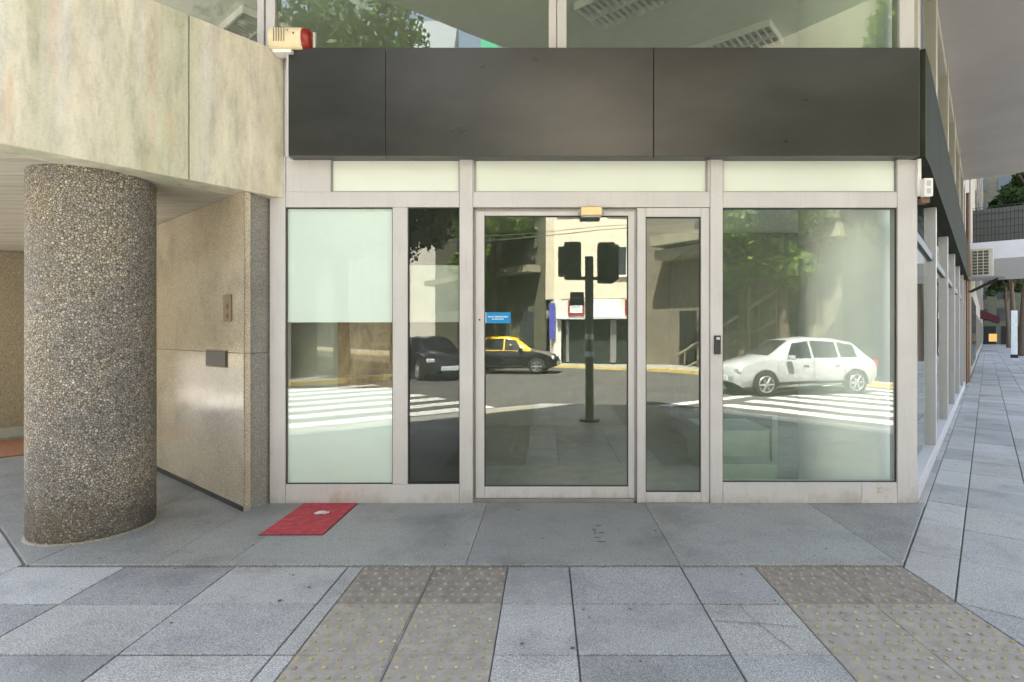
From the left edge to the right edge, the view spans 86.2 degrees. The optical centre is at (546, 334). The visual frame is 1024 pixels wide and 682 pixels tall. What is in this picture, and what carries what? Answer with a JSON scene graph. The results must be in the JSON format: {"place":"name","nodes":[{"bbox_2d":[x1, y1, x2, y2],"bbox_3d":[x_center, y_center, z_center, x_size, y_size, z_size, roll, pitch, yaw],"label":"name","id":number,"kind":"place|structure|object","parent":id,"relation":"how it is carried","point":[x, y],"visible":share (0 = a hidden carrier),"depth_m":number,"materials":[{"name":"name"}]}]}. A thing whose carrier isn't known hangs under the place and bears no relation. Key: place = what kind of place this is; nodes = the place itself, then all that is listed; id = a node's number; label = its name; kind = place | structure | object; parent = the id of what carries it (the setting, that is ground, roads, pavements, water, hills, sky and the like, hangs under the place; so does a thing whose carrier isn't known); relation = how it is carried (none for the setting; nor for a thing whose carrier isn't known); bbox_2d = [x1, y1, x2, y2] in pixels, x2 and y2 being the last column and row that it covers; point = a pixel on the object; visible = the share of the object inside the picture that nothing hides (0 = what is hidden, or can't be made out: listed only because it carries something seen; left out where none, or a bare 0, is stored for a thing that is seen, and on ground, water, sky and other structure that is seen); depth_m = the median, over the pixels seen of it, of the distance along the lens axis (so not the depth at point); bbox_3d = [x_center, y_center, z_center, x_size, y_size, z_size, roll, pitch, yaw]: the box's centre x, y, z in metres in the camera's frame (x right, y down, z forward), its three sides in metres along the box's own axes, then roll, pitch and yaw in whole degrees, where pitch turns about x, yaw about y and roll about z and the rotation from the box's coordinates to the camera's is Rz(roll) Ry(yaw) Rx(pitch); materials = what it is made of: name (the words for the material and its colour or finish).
{"place":"outdoors","nodes":[
{"label":"outdoors","id":0,"kind":"place"},
{"bbox_2d":[0,532,855,681],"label":"front pavement","id":1,"kind":"structure","parent":0,"point":[113,624],"depth_m":2.73,"materials":[{"name":"grey stone"}]},
{"bbox_2d":[36,509,948,661],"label":"gum spots","id":2,"kind":"object","parent":1,"relation":"on","point":[522,643],"visible":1,"depth_m":3.12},
{"bbox_2d":[71,463,964,666],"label":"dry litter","id":3,"kind":"object","parent":1,"relation":"on","point":[586,565],"visible":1,"depth_m":3.40,"materials":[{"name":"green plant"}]},
{"bbox_2d":[379,568,796,681],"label":"pavement crack","id":4,"kind":"object","parent":1,"relation":"on","point":[383,672],"visible":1,"depth_m":2.72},
{"bbox_2d":[0,345,1023,681],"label":"pavement base","id":5,"kind":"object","parent":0,"point":[682,571],"depth_m":3.61,"materials":[{"name":"grey concrete"}]},
{"bbox_2d":[0,436,924,568],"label":"porch floor","id":6,"kind":"structure","parent":5,"relation":"on","point":[363,535],"depth_m":3.88,"materials":[{"name":"stone"}]},
{"bbox_2d":[0,251,23,437],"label":"lobby wall","id":7,"kind":"structure","parent":6,"relation":"on","point":[11,344],"depth_m":7.63,"materials":[{"name":"stone"}]},
{"bbox_2d":[0,438,23,457],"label":"door mat","id":8,"kind":"object","parent":6,"relation":"on","point":[11,447],"depth_m":6.86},
{"bbox_2d":[21,164,158,546],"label":"round column","id":9,"kind":"structure","parent":6,"relation":"on","point":[90,354],"depth_m":3.78,"materials":[{"name":"stone"}]},
{"bbox_2d":[0,0,283,251],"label":"concrete beam","id":10,"kind":"structure","parent":9,"relation":"on","point":[183,113],"depth_m":3.90,"materials":[{"name":"beige concrete"}]},
{"bbox_2d":[157,192,249,511],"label":"granite wall","id":11,"kind":"structure","parent":6,"relation":"on","point":[199,401],"depth_m":4.94,"materials":[{"name":"beige stone"}]},
{"bbox_2d":[206,349,227,367],"bbox_3d":[-2.881,0.210,4.763,0.462,0.153,0.012,0,0,39],"label":"letter slot","id":12,"kind":"object","parent":11,"relation":"attached to","point":[216,358],"visible":1,"depth_m":4.74,"materials":[{"name":"grey metal"}]},
{"bbox_2d":[223,294,231,321],"bbox_3d":[-2.694,-0.221,4.613,0.166,0.229,0.012,0,0,39],"label":"intercom","id":13,"kind":"object","parent":11,"relation":"attached to","point":[227,307],"visible":1,"depth_m":4.61,"materials":[{"name":"brown metal"}]},
{"bbox_2d":[243,191,269,511],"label":"granite pillar","id":14,"kind":"structure","parent":6,"relation":"on","point":[259,350],"depth_m":4.56,"materials":[{"name":"grey stone"}]},
{"bbox_2d":[258,503,357,535],"bbox_3d":[-1.823,1.432,4.261,0.460,0.011,0.727,0,0,0],"label":"red floor plate","id":15,"kind":"object","parent":6,"relation":"on","point":[303,519],"visible":1,"depth_m":4.19,"materials":[{"name":"red metal"}]},
{"bbox_2d":[314,510,328,514],"bbox_3d":[-1.788,1.419,4.357,0.120,0.019,0.085,0,0,0],"label":"paper scrap","id":16,"kind":"object","parent":15,"relation":"on","point":[321,512],"visible":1,"depth_m":4.34,"materials":[{"name":"white paper"}]},
{"bbox_2d":[270,58,916,502],"bbox_3d":[0.402,-0.478,4.682,5.503,3.857,0.136,0,0,0],"label":"shopfront","id":17,"kind":"object","parent":6,"relation":"on","point":[400,246],"visible":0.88,"depth_m":4.67,"materials":[{"name":"paint"}]},
{"bbox_2d":[286,208,392,483],"bbox_3d":[-1.762,0.099,4.669,0.914,2.356,0.022,0,0,0],"label":"window pane","id":18,"kind":"structure","parent":17,"relation":"in","point":[339,261],"depth_m":4.68,"materials":[{"name":"clear glass"}]},
{"bbox_2d":[408,208,459,483],"bbox_3d":[-0.957,0.099,4.673,0.442,2.356,0.030,0,0,0],"label":"window pane","id":19,"kind":"structure","parent":17,"relation":"in","point":[433,233],"depth_m":4.68,"materials":[{"name":"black glass"}]},
{"bbox_2d":[476,211,633,497],"bbox_3d":[0.076,0.176,4.691,1.356,2.454,0.047,0,0,0],"label":"sliding door","id":20,"kind":"structure","parent":17,"relation":"in","point":[483,317],"depth_m":4.68,"materials":[{"name":"paint"}]},
{"bbox_2d":[579,206,603,217],"bbox_3d":[0.381,-1.031,4.614,0.210,0.090,0.057,0,0,0],"label":"door sensor","id":21,"kind":"object","parent":17,"relation":"attached to","point":[591,211],"depth_m":4.58,"materials":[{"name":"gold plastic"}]},
{"bbox_2d":[287,48,968,279],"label":"shop fascia","id":22,"kind":"structure","parent":17,"relation":"attached to","point":[614,104],"depth_m":4.54,"materials":[{"name":"metal"}]},
{"bbox_2d":[268,27,315,57],"bbox_3d":[-2.119,-2.439,4.545,0.360,0.231,0.121,0,0,0],"label":"alarm siren","id":23,"kind":"object","parent":22,"relation":"attached to","point":[283,42],"visible":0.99,"depth_m":4.50,"materials":[{"name":"beige plastic"}]},
{"bbox_2d":[257,0,913,47],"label":"window band","id":24,"kind":"object","parent":22,"relation":"on","point":[268,14],"depth_m":4.67,"materials":[{"name":"paint"}]},
{"bbox_2d":[914,0,964,227],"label":"side windows","id":25,"kind":"structure","parent":22,"relation":"on","point":[928,37],"depth_m":7.59,"materials":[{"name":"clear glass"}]},
{"bbox_2d":[920,0,950,160],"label":"window pane","id":26,"kind":"structure","parent":25,"relation":"in","point":[924,4],"depth_m":6.18,"materials":[{"name":"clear glass"}]},
{"bbox_2d":[636,208,708,502],"bbox_3d":[1.084,0.179,4.681,0.616,2.512,0.058,0,0,0],"label":"side door","id":27,"kind":"structure","parent":17,"relation":"in","point":[642,496],"depth_m":4.65,"materials":[{"name":"paint"}]},
{"bbox_2d":[723,208,895,481],"bbox_3d":[2.244,0.093,4.663,1.486,2.337,0.011,0,0,0],"label":"window","id":28,"kind":"structure","parent":17,"relation":"in","point":[723,208],"depth_m":4.66,"materials":[{"name":"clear glass"}]},
{"bbox_2d":[916,159,932,204],"bbox_3d":[3.190,-1.301,4.618,0.102,0.384,0.124,0,0,0],"label":"corner switch box","id":29,"kind":"object","parent":17,"relation":"attached to","point":[924,187],"visible":1,"depth_m":4.61,"materials":[{"name":"white plastic"}]},
{"bbox_2d":[291,210,797,490],"bbox_3d":[3.305,-0.098,10.125,15.810,3.105,10.750,0,0,0],"label":"shop interior","id":30,"kind":"object","parent":5,"relation":"on","point":[556,379],"visible":0.31,"depth_m":8.60,"materials":[{"name":"grey stone"}]},
{"bbox_2d":[798,0,891,478],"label":"interior column","id":31,"kind":"structure","parent":30,"relation":"on","point":[843,344],"depth_m":4.93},
{"bbox_2d":[336,567,956,604],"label":"tactile paving","id":32,"kind":"structure","parent":5,"relation":"on","point":[878,586],"depth_m":3.14,"materials":[{"name":"grey concrete"}]},
{"bbox_2d":[275,604,1023,681],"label":"tactile paving","id":33,"kind":"structure","parent":5,"relation":"on","point":[373,649],"depth_m":2.55,"materials":[{"name":"grey concrete"}]},
{"bbox_2d":[917,196,964,501],"bbox_3d":[7.270,-0.015,9.811,0.090,2.929,13.058,0,0,39],"label":"side shopfront","id":34,"kind":"object","parent":5,"relation":"on","point":[940,382],"visible":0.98,"depth_m":6.37,"materials":[{"name":"metal"}]},
{"bbox_2d":[917,196,929,468],"bbox_3d":[3.821,-0.065,5.560,0.006,2.729,2.104,0,0,39],"label":"window pane","id":35,"kind":"structure","parent":34,"relation":"in","point":[923,212],"depth_m":5.71,"materials":[{"name":"clear glass"}]},
{"bbox_2d":[937,228,942,429],"bbox_3d":[5.290,-0.065,7.381,0.006,2.729,2.324,0,0,39],"label":"window pane","id":36,"kind":"structure","parent":34,"relation":"in","point":[939,238],"depth_m":7.63,"materials":[{"name":"clear glass"}]},
{"bbox_2d":[948,251,950,408],"bbox_3d":[6.782,-0.065,9.229,0.006,2.729,2.174,0,0,39],"label":"window pane","id":37,"kind":"structure","parent":34,"relation":"in","point":[949,257],"depth_m":9.67,"materials":[{"name":"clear glass"}]},
{"bbox_2d":[955,266,955,394],"bbox_3d":[8.227,-0.065,11.019,0.006,2.729,2.174,0,0,39],"label":"window pane","id":38,"kind":"structure","parent":34,"relation":"in","point":[955,266],"depth_m":11.52,"materials":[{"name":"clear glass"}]},
{"bbox_2d":[963,179,1023,384],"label":"neighbour building","id":39,"kind":"structure","parent":5,"relation":"on","point":[1000,230],"depth_m":17.36,"materials":[{"name":"concrete"}]},
{"bbox_2d":[966,193,969,382],"bbox_3d":[11.670,-1.300,15.144,0.474,5.300,0.099,0,0,-45],"label":"drain pipe","id":40,"kind":"object","parent":39,"relation":"attached to","point":[968,295],"visible":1,"depth_m":15.23,"materials":[{"name":"orange metal"}]},
{"bbox_2d":[971,297,972,365],"bbox_3d":[15.812,-0.100,20.265,0.029,2.500,1.400,0,0,39],"label":"window","id":41,"kind":"structure","parent":39,"relation":"in","point":[971,297],"depth_m":19.81,"materials":[{"name":"grey glass"}]},
{"bbox_2d":[973,300,973,362],"bbox_3d":[17.382,-0.100,22.210,0.029,2.500,1.400,0,0,39],"label":"window","id":42,"kind":"structure","parent":39,"relation":"in","point":[973,300],"depth_m":21.66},
{"bbox_2d":[974,303,974,360],"bbox_3d":[18.952,-0.100,24.155,0.029,2.500,1.400,0,0,39],"label":"window","id":43,"kind":"structure","parent":39,"relation":"in","point":[974,303],"depth_m":23.61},
{"bbox_2d":[975,305,975,358],"bbox_3d":[20.397,-0.100,25.945,0.029,2.500,1.400,0,0,39],"label":"window","id":44,"kind":"structure","parent":39,"relation":"in","point":[975,305],"depth_m":25.40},
{"bbox_2d":[938,0,1023,179],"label":"overhanging storey","id":45,"kind":"object","parent":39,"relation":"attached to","point":[983,41],"depth_m":8.72,"materials":[{"name":"paint"}]},
{"bbox_2d":[968,275,1005,292],"bbox_3d":[12.215,-1.354,15.189,0.850,0.442,1.000,0,0,39],"label":"metal shelf","id":46,"kind":"object","parent":39,"relation":"attached to","point":[991,278],"visible":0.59,"depth_m":15.01,"materials":[{"name":"metal"}]},
{"bbox_2d":[971,247,992,276],"bbox_3d":[12.261,-1.995,15.365,0.500,0.810,0.368,0,0,39],"label":"air conditioner","id":47,"kind":"object","parent":46,"relation":"on","point":[981,261],"visible":0.84,"depth_m":15.23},
{"bbox_2d":[687,415,777,478],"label":"display plinth","id":48,"kind":"structure","parent":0,"point":[750,449],"depth_m":5.61,"materials":[{"name":"white"}]},
{"bbox_2d":[904,344,1023,646],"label":"side pavement","id":49,"kind":"structure","parent":0,"point":[990,590],"depth_m":4.62,"materials":[{"name":"grey stone"}]},
{"bbox_2d":[985,280,1021,347],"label":"street tree","id":50,"kind":"object","parent":49,"relation":"on","point":[993,290],"visible":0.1,"depth_m":57.87,"materials":[{"name":"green plant"}]},
{"bbox_2d":[986,172,1023,208],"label":"street tree","id":51,"kind":"object","parent":49,"relation":"on","point":[1015,195],"visible":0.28,"depth_m":26.97,"materials":[{"name":"green plant"}]},
{"bbox_2d":[994,279,1019,351],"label":"street tree","id":52,"kind":"object","parent":49,"relation":"on","point":[1004,283],"visible":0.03,"depth_m":45.77,"materials":[{"name":"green plant"}]},
{"bbox_2d":[997,181,1023,355],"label":"street tree","id":53,"kind":"object","parent":49,"relation":"on","point":[1006,187],"depth_m":36.16,"materials":[{"name":"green plant"}]},
{"bbox_2d":[1010,310,1017,357],"bbox_3d":[28.680,0.000,33.460,0.360,2.900,0.200,0,0,39],"label":"poster stand","id":54,"kind":"object","parent":49,"relation":"on","point":[1014,344],"visible":1,"depth_m":33.41,"materials":[{"name":"plastic"}]},
{"bbox_2d":[975,178,980,361],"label":"side street building","id":55,"kind":"structure","parent":0,"point":[978,283],"depth_m":33.81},
{"bbox_2d":[975,188,976,209],"bbox_3d":[22.309,-6.450,28.321,0.058,1.960,1.460,0,0,39],"label":"window","id":56,"kind":"structure","parent":55,"relation":"in","point":[976,188],"depth_m":27.74,"materials":[{"name":"grey glass"}]},
{"bbox_2d":[976,314,976,351],"bbox_3d":[22.320,-0.050,28.312,0.029,1.960,1.460,0,0,39],"label":"window","id":57,"kind":"structure","parent":55,"relation":"in","point":[976,314],"depth_m":27.74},
{"bbox_2d":[977,315,977,350],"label":"window","id":58,"kind":"structure","parent":55,"relation":"in","point":[977,315],"depth_m":29.76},
{"bbox_2d":[978,318,978,348],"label":"window","id":59,"kind":"structure","parent":55,"relation":"in","point":[978,318],"depth_m":33.81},
{"bbox_2d":[978,181,979,209],"bbox_3d":[30.474,-9.650,38.437,0.058,1.960,1.460,0,0,39],"label":"window","id":60,"kind":"structure","parent":55,"relation":"in","point":[979,181],"depth_m":37.85,"materials":[{"name":"grey glass"}]},
{"bbox_2d":[980,178,982,349],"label":"side street building","id":61,"kind":"structure","parent":0,"point":[981,201],"depth_m":57.54,"materials":[{"name":"beige paint"}]},
{"bbox_2d":[980,309,999,323],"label":"shop awning","id":62,"kind":"object","parent":61,"relation":"attached to","point":[986,316],"visible":0.93,"depth_m":46.67,"materials":[{"name":"red fabric"}]},
{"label":"far pavement","id":63,"kind":"structure","parent":0,"visible":0},
{"bbox_2d":[983,173,1020,343],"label":"street end building","id":64,"kind":"structure","parent":63,"relation":"on","point":[994,333],"depth_m":77.99,"materials":[{"name":"white concrete"}]},
{"bbox_2d":[983,287,986,298],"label":"window","id":65,"kind":"structure","parent":64,"relation":"in","point":[984,288],"depth_m":78.68,"materials":[{"name":"grey glass"}]},
{"bbox_2d":[983,179,986,191],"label":"window","id":66,"kind":"structure","parent":64,"relation":"in","point":[984,181],"depth_m":78.67,"materials":[{"name":"glass"}]},
{"bbox_2d":[989,334,996,341],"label":"lit window","id":67,"kind":"structure","parent":64,"relation":"in","point":[992,337],"depth_m":78.05,"materials":[{"name":"orange"}]},
{"bbox_2d":[998,291,1009,298],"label":"window","id":68,"kind":"structure","parent":64,"relation":"in","point":[999,294],"depth_m":77.50,"materials":[{"name":"grey glass"}]},
{"bbox_2d":[998,308,1010,319],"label":"window","id":69,"kind":"structure","parent":64,"relation":"in","point":[1001,311],"depth_m":77.45,"materials":[{"name":"grey glass"}]},
{"bbox_2d":[998,176,1011,189],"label":"window","id":70,"kind":"structure","parent":64,"relation":"in","point":[1002,181],"depth_m":77.37,"materials":[{"name":"glass"}]},
{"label":"left street building","id":71,"kind":"object","parent":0,"visible":0},
{"bbox_2d":[152,0,797,48],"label":"room","id":72,"kind":"object","parent":71,"relation":"attached to","point":[442,23],"depth_m":6.90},
{"bbox_2d":[217,4,291,41],"bbox_3d":[-3.930,-3.902,7.160,1.240,0.089,0.600,0,0,39],"label":"ceiling luminaire","id":73,"kind":"object","parent":72,"relation":"attached to","point":[241,20],"visible":0.22,"depth_m":6.84,"materials":[{"name":"white plastic"}]},
{"bbox_2d":[574,0,677,31],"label":"ceiling luminaire","id":74,"kind":"object","parent":72,"relation":"attached to","point":[602,15],"visible":1,"depth_m":6.56,"materials":[{"name":"white plastic"}]},
{"bbox_2d":[687,18,783,47],"bbox_3d":[2.500,-3.902,7.450,1.240,0.089,0.600,0,0,39],"label":"ceiling luminaire","id":75,"kind":"object","parent":72,"relation":"attached to","point":[764,34],"visible":0.42,"depth_m":7.21,"materials":[{"name":"white plastic"}]}
]}

